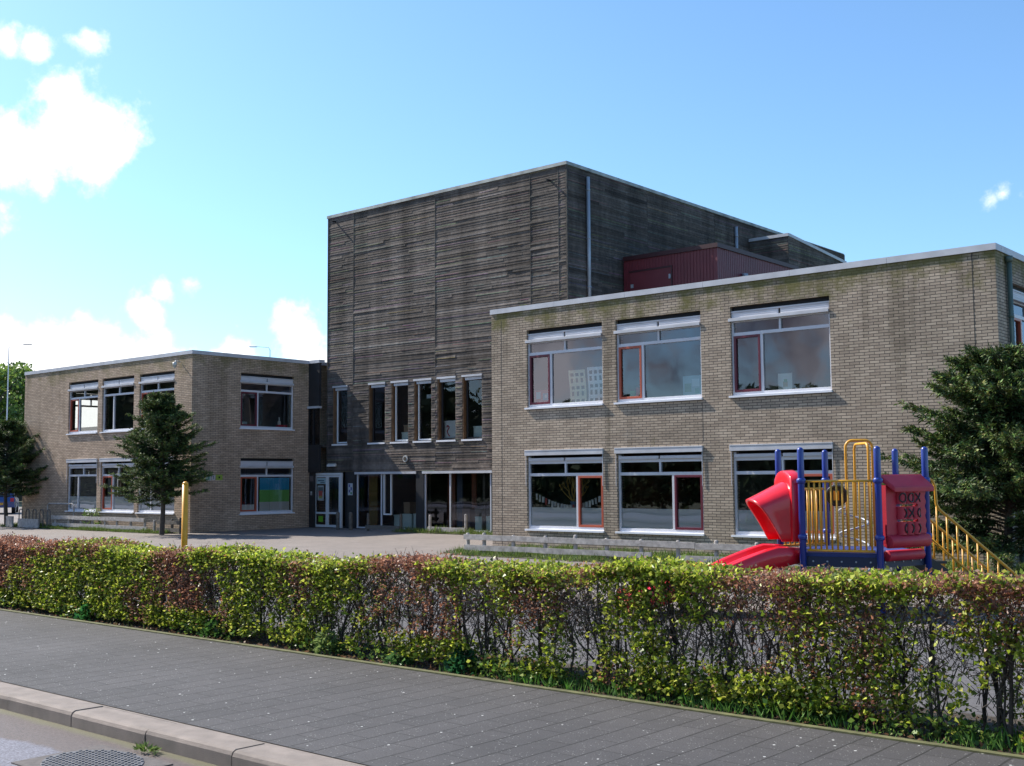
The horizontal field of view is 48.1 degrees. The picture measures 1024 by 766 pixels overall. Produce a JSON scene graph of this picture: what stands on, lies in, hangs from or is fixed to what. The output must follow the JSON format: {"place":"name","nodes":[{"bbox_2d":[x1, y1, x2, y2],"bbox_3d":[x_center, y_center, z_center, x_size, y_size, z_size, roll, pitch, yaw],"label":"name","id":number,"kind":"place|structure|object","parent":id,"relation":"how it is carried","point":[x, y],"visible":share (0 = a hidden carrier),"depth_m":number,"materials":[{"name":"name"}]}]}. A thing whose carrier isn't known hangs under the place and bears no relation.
{"place":"outdoors","nodes":[
{"label":"outdoors","id":0,"kind":"place"},
{"bbox_2d":[0,709,217,765],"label":"road","id":1,"kind":"structure","parent":0,"point":[23,737],"depth_m":8.41,"materials":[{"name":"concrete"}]},
{"bbox_2d":[11,744,172,765],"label":"drain cover","id":2,"kind":"object","parent":1,"relation":"on","point":[101,755],"visible":1,"depth_m":7.81,"materials":[{"name":"metal"}]},
{"bbox_2d":[133,740,160,754],"bbox_3d":[-2.567,2.554,8.056,0.303,0.068,0.158,-4,-6,40],"label":"gutter weed","id":3,"kind":"object","parent":1,"relation":"on","point":[151,748],"visible":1,"depth_m":8.03,"materials":[{"name":"green plant"}]},
{"bbox_2d":[2,501,368,765],"bbox_3d":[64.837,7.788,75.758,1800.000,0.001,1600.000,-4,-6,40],"label":"ground","id":4,"kind":"structure","parent":0,"point":[20,503],"depth_m":9.24,"materials":[{"name":"grey concrete"}]},
{"bbox_2d":[0,365,24,475],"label":"leafy tree","id":5,"kind":"object","parent":4,"relation":"on","point":[14,411],"visible":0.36,"depth_m":98.24,"materials":[{"name":"green plant"}]},
{"bbox_2d":[0,360,31,485],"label":"leafy tree","id":6,"kind":"object","parent":4,"relation":"on","point":[20,390],"visible":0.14,"depth_m":103.26,"materials":[{"name":"green plant"}]},
{"bbox_2d":[17,364,34,500],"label":"leafy tree","id":7,"kind":"object","parent":4,"relation":"on","point":[20,496],"visible":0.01,"depth_m":111.33,"materials":[{"name":"green plant"}]},
{"bbox_2d":[16,427,116,496],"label":"house","id":8,"kind":"structure","parent":4,"relation":"on","point":[88,486],"depth_m":116.33,"materials":[{"name":"brick"}]},
{"bbox_2d":[0,681,367,765],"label":"kerb","id":9,"kind":"structure","parent":4,"relation":"on","point":[214,747],"depth_m":8.28,"materials":[{"name":"concrete"}]},
{"bbox_2d":[349,512,352,529],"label":"wooden post","id":10,"kind":"object","parent":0,"point":[350,520],"visible":0.85,"depth_m":40.83,"materials":[{"name":"grey wood"}]},
{"bbox_2d":[0,611,1023,765],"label":"pavement","id":11,"kind":"structure","parent":0,"point":[369,714],"depth_m":8.78,"materials":[{"name":"concrete"}]},
{"bbox_2d":[0,507,1023,632],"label":"playground","id":12,"kind":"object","parent":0,"point":[341,542],"visible":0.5,"depth_m":33.87,"materials":[{"name":"concrete"}]},
{"bbox_2d":[0,487,18,513],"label":"parked car","id":13,"kind":"object","parent":12,"relation":"on","point":[13,503],"visible":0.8,"depth_m":64.07,"materials":[{"name":"blue paint"}]},
{"bbox_2d":[3,343,31,512],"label":"street lamp","id":14,"kind":"object","parent":12,"relation":"on","point":[8,383],"visible":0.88,"depth_m":68.26,"materials":[{"name":"silver metal"}]},
{"bbox_2d":[98,390,218,534],"bbox_3d":[-11.706,2.674,38.488,3.558,4.879,3.846,-4,-6,40],"label":"conifer tree","id":15,"kind":"object","parent":12,"relation":"on","point":[163,434],"visible":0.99,"depth_m":38.08,"materials":[{"name":"green plant"}]},
{"bbox_2d":[22,350,331,532],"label":"brick wing","id":16,"kind":"structure","parent":12,"relation":"on","point":[223,396],"depth_m":43.09,"materials":[{"name":"beige brick"}]},
{"bbox_2d":[65,458,97,512],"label":"window","id":17,"kind":"structure","parent":16,"relation":"in","point":[80,502],"depth_m":44.44,"materials":[{"name":"metal"}]},
{"bbox_2d":[66,380,97,434],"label":"window","id":18,"kind":"structure","parent":16,"relation":"in","point":[85,386],"depth_m":44.83,"materials":[{"name":"metal"}]},
{"bbox_2d":[76,391,97,417],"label":"window","id":19,"kind":"structure","parent":16,"relation":"in","point":[89,393],"depth_m":49.61,"materials":[{"name":"metal"}]},
{"bbox_2d":[75,462,120,496],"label":"window","id":20,"kind":"structure","parent":16,"relation":"in","point":[90,469],"depth_m":49.58,"materials":[{"name":"metal"}]},
{"bbox_2d":[99,376,133,432],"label":"window","id":21,"kind":"structure","parent":16,"relation":"in","point":[119,382],"depth_m":43.21,"materials":[{"name":"metal"}]},
{"bbox_2d":[98,458,134,513],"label":"window","id":22,"kind":"structure","parent":16,"relation":"in","point":[112,504],"depth_m":42.91,"materials":[{"name":"metal"}]},
{"bbox_2d":[135,456,173,514],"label":"window","id":23,"kind":"structure","parent":16,"relation":"in","point":[169,509],"depth_m":41.11,"materials":[{"name":"metal"}]},
{"bbox_2d":[138,371,174,428],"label":"window","id":24,"kind":"structure","parent":16,"relation":"in","point":[163,377],"depth_m":41.44,"materials":[{"name":"metal"}]},
{"bbox_2d":[216,475,222,479],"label":"wall sign","id":25,"kind":"object","parent":16,"relation":"attached to","point":[219,477],"visible":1,"depth_m":40.54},
{"bbox_2d":[242,478,288,510],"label":"window paper","id":26,"kind":"object","parent":16,"relation":"attached to","point":[278,500],"depth_m":42.44,"materials":[{"name":"paper"}]},
{"bbox_2d":[239,373,294,430],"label":"window","id":27,"kind":"structure","parent":16,"relation":"in","point":[266,380],"depth_m":42.27,"materials":[{"name":"metal"}]},
{"bbox_2d":[239,458,294,514],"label":"window","id":28,"kind":"structure","parent":16,"relation":"in","point":[273,463],"depth_m":42.02,"materials":[{"name":"metal"}]},
{"bbox_2d":[307,359,325,527],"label":"glass link","id":29,"kind":"object","parent":12,"relation":"on","point":[314,450],"visible":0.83,"depth_m":43.52,"materials":[{"name":"black glass"}]},
{"bbox_2d":[336,512,339,529],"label":"wooden post","id":30,"kind":"object","parent":12,"relation":"on","point":[337,520],"visible":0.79,"depth_m":41.28,"materials":[{"name":"grey wood"}]},
{"bbox_2d":[365,513,401,531],"bbox_3d":[-4.446,4.845,39.748,1.737,0.650,0.137,-4,-6,40],"label":"rail barrier","id":31,"kind":"object","parent":12,"relation":"on","point":[368,527],"visible":0.88,"depth_m":39.64,"materials":[{"name":"grey wood"}]},
{"bbox_2d":[393,524,492,534],"bbox_3d":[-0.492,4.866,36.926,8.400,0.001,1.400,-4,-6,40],"label":"building verge","id":32,"kind":"structure","parent":12,"relation":"on","point":[442,533],"depth_m":37.68,"materials":[{"name":"green plant"}]},
{"bbox_2d":[427,514,466,531],"bbox_3d":[-2.120,4.631,37.582,1.715,0.686,0.137,-4,-6,40],"label":"rail barrier","id":33,"kind":"object","parent":32,"relation":"on","point":[446,529],"visible":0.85,"depth_m":37.49,"materials":[{"name":"grey wood"}]},
{"bbox_2d":[315,161,846,532],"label":"timber hall","id":34,"kind":"structure","parent":12,"relation":"on","point":[420,287],"depth_m":40.50,"materials":[{"name":"weathered wood"},{"name":"metal"},{"name":"glass"}]},
{"bbox_2d":[318,486,323,499],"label":"door poster","id":35,"kind":"object","parent":34,"relation":"attached to","point":[320,492],"depth_m":43.29,"materials":[{"name":"paper"}]},
{"bbox_2d":[315,473,342,527],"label":"entrance door","id":36,"kind":"structure","parent":34,"relation":"in","point":[327,475],"depth_m":42.96,"materials":[{"name":"white paint"}]},
{"bbox_2d":[318,516,322,521],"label":"green sticker","id":37,"kind":"object","parent":36,"relation":"attached to","point":[320,518],"visible":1,"depth_m":43.23,"materials":[{"name":"green paper"}]},
{"bbox_2d":[317,478,325,483],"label":"door notice","id":38,"kind":"object","parent":36,"relation":"attached to","point":[321,480],"depth_m":43.32,"materials":[{"name":"white paper"}]},
{"bbox_2d":[332,385,347,445],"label":"window","id":39,"kind":"structure","parent":34,"relation":"in","point":[336,389],"depth_m":43.34,"materials":[{"name":"white paint"}]},
{"bbox_2d":[348,483,352,494],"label":"wall notice","id":40,"kind":"object","parent":34,"relation":"attached to","point":[350,488],"depth_m":42.44,"materials":[{"name":"white paper"}]},
{"bbox_2d":[369,474,377,524],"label":"inner door","id":41,"kind":"structure","parent":34,"relation":"in","point":[373,478],"depth_m":42.36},
{"bbox_2d":[367,382,384,444],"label":"window","id":42,"kind":"structure","parent":34,"relation":"in","point":[372,386],"depth_m":42.05,"materials":[{"name":"white"}]},
{"bbox_2d":[354,471,415,528],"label":"window","id":43,"kind":"structure","parent":34,"relation":"in","point":[402,472],"depth_m":41.39,"materials":[{"name":"metal"}]},
{"bbox_2d":[394,515,402,525],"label":"storage box","id":44,"kind":"object","parent":34,"relation":"in","point":[396,520],"visible":0.27,"depth_m":41.30,"materials":[{"name":"white plastic"}]},
{"bbox_2d":[390,380,408,443],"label":"window","id":45,"kind":"structure","parent":34,"relation":"in","point":[394,384],"depth_m":41.28,"materials":[{"name":"white paint"}]},
{"bbox_2d":[403,455,407,461],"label":"round lamp","id":46,"kind":"object","parent":34,"relation":"attached to","point":[405,458],"visible":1,"depth_m":40.60,"materials":[{"name":"grey plastic"}]},
{"bbox_2d":[402,514,413,527],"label":"storage box","id":47,"kind":"object","parent":34,"relation":"in","point":[408,520],"visible":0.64,"depth_m":40.91,"materials":[{"name":"white plastic"}]},
{"bbox_2d":[403,502,415,513],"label":"storage box","id":48,"kind":"object","parent":47,"relation":"on","point":[409,507],"visible":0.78,"depth_m":41.01,"materials":[{"name":"cardboard"}]},
{"bbox_2d":[401,432,421,441],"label":"storage box","id":49,"kind":"object","parent":34,"relation":"in","point":[404,435],"visible":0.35,"depth_m":41.26,"materials":[{"name":"white plastic"}]},
{"bbox_2d":[413,513,415,527],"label":"storage box","id":50,"kind":"object","parent":34,"relation":"in","point":[414,514],"visible":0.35,"depth_m":40.69,"materials":[{"name":"white plastic"}]},
{"bbox_2d":[413,378,431,442],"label":"window","id":51,"kind":"structure","parent":34,"relation":"in","point":[417,382],"depth_m":40.53,"materials":[{"name":"white paint"}]},
{"bbox_2d":[436,376,455,441],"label":"window","id":52,"kind":"structure","parent":34,"relation":"in","point":[440,380],"depth_m":39.80,"materials":[{"name":"white"}]},
{"bbox_2d":[444,420,455,439],"bbox_3d":[-2.067,1.645,39.676,0.690,0.682,0.144,-4,-6,40],"label":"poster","id":53,"kind":"object","parent":34,"relation":"in","point":[450,429],"visible":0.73,"depth_m":39.68,"materials":[{"name":"white paper"}]},
{"bbox_2d":[422,470,491,531],"bbox_3d":[-1.851,4.011,39.002,3.250,2.050,0.150,-4,-6,40],"label":"window","id":54,"kind":"structure","parent":34,"relation":"in","point":[478,471],"depth_m":39.26,"materials":[{"name":"metal"}]},
{"bbox_2d":[462,509,474,527],"bbox_3d":[-1.460,4.630,39.252,0.370,0.652,0.370,-4,-6,40],"label":"storage box","id":55,"kind":"object","parent":34,"relation":"in","point":[470,513],"visible":0.66,"depth_m":39.12,"materials":[{"name":"grey"}]},
{"bbox_2d":[461,373,481,440],"bbox_3d":[-1.300,0.831,38.820,0.940,2.250,0.245,-4,-6,40],"label":"window","id":56,"kind":"structure","parent":34,"relation":"in","point":[465,378],"depth_m":39.04,"materials":[{"name":"white metal"}]},
{"bbox_2d":[473,426,481,438],"bbox_3d":[-0.985,1.697,39.073,0.570,0.462,0.370,-4,-6,40],"label":"storage box","id":57,"kind":"object","parent":34,"relation":"in","point":[477,431],"visible":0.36,"depth_m":38.99,"materials":[{"name":"white plastic"}]},
{"bbox_2d":[475,516,482,529],"bbox_3d":[-1.021,4.746,38.869,0.320,0.452,0.370,-4,-6,40],"label":"storage box","id":58,"kind":"object","parent":34,"relation":"in","point":[478,522],"visible":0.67,"depth_m":38.73,"materials":[{"name":"white plastic"}]},
{"bbox_2d":[486,516,489,529],"bbox_3d":[-0.697,4.711,38.595,0.370,0.472,0.370,-4,-6,40],"label":"storage box","id":59,"kind":"object","parent":34,"relation":"in","point":[487,522],"visible":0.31,"depth_m":38.45,"materials":[{"name":"white plastic"}]},
{"bbox_2d":[475,508,489,515],"bbox_3d":[-0.852,4.354,38.755,0.770,0.252,0.370,-4,-6,40],"label":"storage box","id":60,"kind":"object","parent":59,"relation":"on","point":[478,511],"visible":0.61,"depth_m":38.69,"materials":[{"name":"grey plastic"}]},
{"bbox_2d":[440,543,1023,582],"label":"building verge","id":61,"kind":"structure","parent":12,"relation":"on","point":[637,558],"depth_m":25.95,"materials":[{"name":"green plant"}]},
{"bbox_2d":[464,533,895,571],"bbox_3d":[2.917,3.521,24.015,10.580,0.580,0.137,-4,-6,40],"label":"fence","id":62,"kind":"object","parent":61,"relation":"on","point":[575,541],"visible":0.66,"depth_m":24.86,"materials":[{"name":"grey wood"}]},
{"bbox_2d":[871,342,1023,573],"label":"conifer tree","id":63,"kind":"object","parent":61,"relation":"on","point":[982,388],"visible":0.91,"depth_m":19.76,"materials":[{"name":"green plant"}]},
{"bbox_2d":[490,243,1023,567],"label":"brick wing","id":64,"kind":"structure","parent":12,"relation":"on","point":[857,349],"depth_m":26.84,"materials":[{"name":"beige brick"}]},
{"bbox_2d":[534,390,547,401],"bbox_3d":[0.805,0.366,29.890,0.570,0.370,0.008,-4,-6,40],"label":"poster","id":65,"kind":"object","parent":64,"relation":"attached to","point":[540,395],"visible":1,"depth_m":29.93,"materials":[{"name":"white paper"}]},
{"bbox_2d":[524,322,603,409],"bbox_3d":[1.380,-0.409,29.415,2.510,2.087,0.335,-4,-6,40],"label":"window","id":66,"kind":"structure","parent":64,"relation":"in","point":[594,330],"depth_m":29.60,"materials":[{"name":"metal"}]},
{"bbox_2d":[524,448,604,532],"bbox_3d":[1.338,2.723,29.111,2.510,2.075,0.185,-4,-6,40],"label":"window","id":67,"kind":"structure","parent":64,"relation":"in","point":[578,519],"depth_m":29.05,"materials":[{"name":"metal"}]},
{"bbox_2d":[536,494,600,507],"bbox_3d":[1.453,3.039,29.163,2.203,0.494,0.009,-4,-6,40],"label":"paper garland","id":68,"kind":"object","parent":64,"relation":"hanging from","point":[584,504],"visible":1,"depth_m":29.24},
{"bbox_2d":[559,476,589,507],"bbox_3d":[1.613,2.980,29.399,1.010,1.367,0.333,-4,-6,40],"label":"branch bouquet","id":69,"kind":"object","parent":64,"relation":"on","point":[572,501],"visible":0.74,"depth_m":29.45,"materials":[{"name":"green plant"}]},
{"bbox_2d":[568,369,586,401],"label":"paper tower","id":70,"kind":"structure","parent":64,"relation":"attached to","point":[580,390],"depth_m":29.16,"materials":[{"name":"white paper"}]},
{"bbox_2d":[587,366,602,400],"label":"paper tower","id":71,"kind":"structure","parent":64,"relation":"attached to","point":[598,395],"depth_m":28.80,"materials":[{"name":"white paper"}]},
{"bbox_2d":[630,387,639,395],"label":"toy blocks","id":72,"kind":"object","parent":64,"relation":"on","point":[635,393],"depth_m":28.07,"materials":[{"name":"white"}]},
{"bbox_2d":[613,311,702,404],"bbox_3d":[3.543,-0.576,27.582,2.490,2.087,0.335,-4,-6,40],"label":"window","id":73,"kind":"structure","parent":64,"relation":"in","point":[690,319],"depth_m":27.75,"materials":[{"name":"metal"}]},
{"bbox_2d":[683,375,701,395],"bbox_3d":[4.243,0.055,26.979,0.520,0.460,0.008,-4,-6,40],"label":"poster","id":74,"kind":"object","parent":73,"relation":"attached to","point":[691,385],"visible":1,"depth_m":26.98,"materials":[{"name":"white paper"}]},
{"bbox_2d":[614,446,704,535],"bbox_3d":[3.504,2.555,27.274,2.480,2.075,0.185,-4,-6,40],"label":"window","id":75,"kind":"structure","parent":64,"relation":"in","point":[675,521],"depth_m":27.21,"materials":[{"name":"metal"}]},
{"bbox_2d":[623,242,798,291],"bbox_3d":[7.013,-2.662,39.509,3.780,3.070,5.630,-4,-6,40],"label":"roof cabin","id":76,"kind":"object","parent":64,"relation":"on","point":[699,263],"visible":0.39,"depth_m":37.51,"materials":[{"name":"red metal"}]},
{"bbox_2d":[630,267,670,290],"bbox_3d":[4.594,-2.533,37.900,1.600,2.420,0.006,-4,-6,40],"label":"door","id":77,"kind":"structure","parent":76,"relation":"in","point":[656,278],"depth_m":37.96,"materials":[{"name":"red metal"}]},
{"bbox_2d":[728,296,832,397],"bbox_3d":[5.979,-0.765,25.516,2.490,2.087,0.335,-4,-6,40],"label":"window","id":78,"kind":"structure","parent":64,"relation":"in","point":[812,306],"depth_m":25.67,"materials":[{"name":"metal"}]},
{"bbox_2d":[778,373,791,389],"bbox_3d":[6.056,-0.026,25.438,0.340,0.380,0.007,-4,-6,40],"label":"picture","id":79,"kind":"object","parent":78,"relation":"attached to","point":[784,380],"visible":1,"depth_m":25.44},
{"bbox_2d":[729,442,835,539],"bbox_3d":[5.937,2.367,25.211,2.490,2.075,0.185,-4,-6,40],"label":"window","id":80,"kind":"structure","parent":64,"relation":"in","point":[746,524],"depth_m":25.52,"materials":[{"name":"metal"}]},
{"bbox_2d":[1013,286,1023,345],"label":"window","id":81,"kind":"structure","parent":64,"relation":"in","point":[1018,294],"depth_m":23.67,"materials":[{"name":"metal"}]},
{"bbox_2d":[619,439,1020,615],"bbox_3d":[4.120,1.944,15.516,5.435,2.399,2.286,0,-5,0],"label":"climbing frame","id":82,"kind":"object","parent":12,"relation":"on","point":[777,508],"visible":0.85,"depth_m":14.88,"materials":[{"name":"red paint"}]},
{"bbox_2d":[0,568,1023,719],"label":"playground","id":83,"kind":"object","parent":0,"point":[972,700],"depth_m":11.91,"materials":[{"name":"grey tile"}]},
{"bbox_2d":[181,481,187,547],"bbox_3d":[-5.119,2.450,17.934,0.097,1.818,0.097,-4,-6,40],"label":"yellow pole","id":84,"kind":"object","parent":83,"relation":"on","point":[184,535],"visible":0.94,"depth_m":17.93,"materials":[{"name":"metal"}]},
{"bbox_2d":[0,599,1023,754],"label":"planting bed","id":85,"kind":"object","parent":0,"point":[990,723],"depth_m":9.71,"materials":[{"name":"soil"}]},
{"bbox_2d":[74,592,105,620],"bbox_3d":[-5.452,2.902,14.909,0.600,0.386,0.414,-4,-6,40],"label":"leafy weed","id":86,"kind":"object","parent":85,"relation":"on","point":[83,607],"visible":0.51,"depth_m":14.80,"materials":[{"name":"green plant"}]},
{"bbox_2d":[199,612,231,638],"bbox_3d":[-3.380,2.768,13.106,0.468,0.324,0.324,-4,-6,40],"label":"leafy weed","id":87,"kind":"object","parent":85,"relation":"on","point":[206,630],"visible":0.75,"depth_m":13.05,"materials":[{"name":"green plant"}]},
{"bbox_2d":[311,625,342,655],"bbox_3d":[-1.908,2.655,11.834,0.487,0.319,0.298,-4,-6,40],"label":"leafy weed","id":88,"kind":"object","parent":85,"relation":"on","point":[318,640],"visible":0.87,"depth_m":11.78,"materials":[{"name":"green plant"}]},
{"bbox_2d":[382,650,415,665],"bbox_3d":[-1.103,2.667,11.078,0.358,0.160,0.270,-2,-5,18],"label":"leafy weed","id":89,"kind":"object","parent":85,"relation":"on","point":[392,656],"visible":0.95,"depth_m":11.04,"materials":[{"name":"green plant"}]},
{"bbox_2d":[443,645,482,674],"bbox_3d":[-0.449,2.561,10.625,0.419,0.286,0.328,-4,-6,40],"label":"leafy weed","id":90,"kind":"object","parent":85,"relation":"on","point":[457,666],"visible":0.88,"depth_m":10.56,"materials":[{"name":"green plant"}]},
{"bbox_2d":[0,594,1011,748],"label":"ground cover","id":91,"kind":"object","parent":85,"relation":"on","point":[922,719],"visible":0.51,"depth_m":9.26,"materials":[{"name":"green plant"}]},
{"bbox_2d":[0,531,1023,747],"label":"hedge","id":92,"kind":"object","parent":85,"relation":"on","point":[111,571],"visible":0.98,"depth_m":9.64,"materials":[{"name":"green plant"}]},
{"bbox_2d":[0,609,1023,759],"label":"bed edging","id":93,"kind":"object","parent":85,"relation":"on","point":[961,748],"visible":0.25,"depth_m":9.30,"materials":[{"name":"grey concrete"}]},
{"bbox_2d":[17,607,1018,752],"bbox_3d":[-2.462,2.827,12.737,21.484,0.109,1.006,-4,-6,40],"label":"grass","id":94,"kind":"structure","parent":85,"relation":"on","point":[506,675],"depth_m":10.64,"materials":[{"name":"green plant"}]},
{"bbox_2d":[0,0,1023,427],"label":"sky","id":95,"kind":"structure","parent":0,"point":[173,172],"materials":[{"name":"blue"}]},
{"bbox_2d":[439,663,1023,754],"bbox_3d":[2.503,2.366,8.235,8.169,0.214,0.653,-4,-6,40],"label":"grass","id":96,"kind":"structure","parent":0,"point":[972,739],"depth_m":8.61,"materials":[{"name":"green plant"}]},
{"label":"building verge","id":97,"kind":"structure","parent":0,"visible":0},
{"bbox_2d":[0,418,48,524],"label":"conifer tree","id":98,"kind":"object","parent":97,"relation":"on","point":[15,439],"visible":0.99,"depth_m":46.31,"materials":[{"name":"green plant"}]},
{"bbox_2d":[5,503,74,527],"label":"bicycle rack","id":99,"kind":"object","parent":97,"relation":"on","point":[29,523],"visible":0.92,"depth_m":44.69,"materials":[{"name":"grey metal"}]},
{"bbox_2d":[0,522,177,533],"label":"grass","id":100,"kind":"structure","parent":97,"relation":"on","point":[98,528],"depth_m":41.59,"materials":[{"name":"green plant"}]},
{"bbox_2d":[82,508,99,523],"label":"shrub","id":101,"kind":"object","parent":97,"relation":"on","point":[85,514],"visible":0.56,"depth_m":43.12,"materials":[{"name":"green plant"}]},
{"bbox_2d":[49,515,155,530],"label":"fence","id":102,"kind":"object","parent":97,"relation":"on","point":[92,519],"visible":0.89,"depth_m":41.80,"materials":[{"name":"grey wood"}]},
{"bbox_2d":[157,518,181,533],"bbox_3d":[-11.706,4.887,39.227,1.350,0.580,0.137,-4,-6,40],"label":"fence","id":103,"kind":"object","parent":97,"relation":"on","point":[172,522],"visible":0.69,"depth_m":38.98,"materials":[{"name":"grey wood"}]}
]}

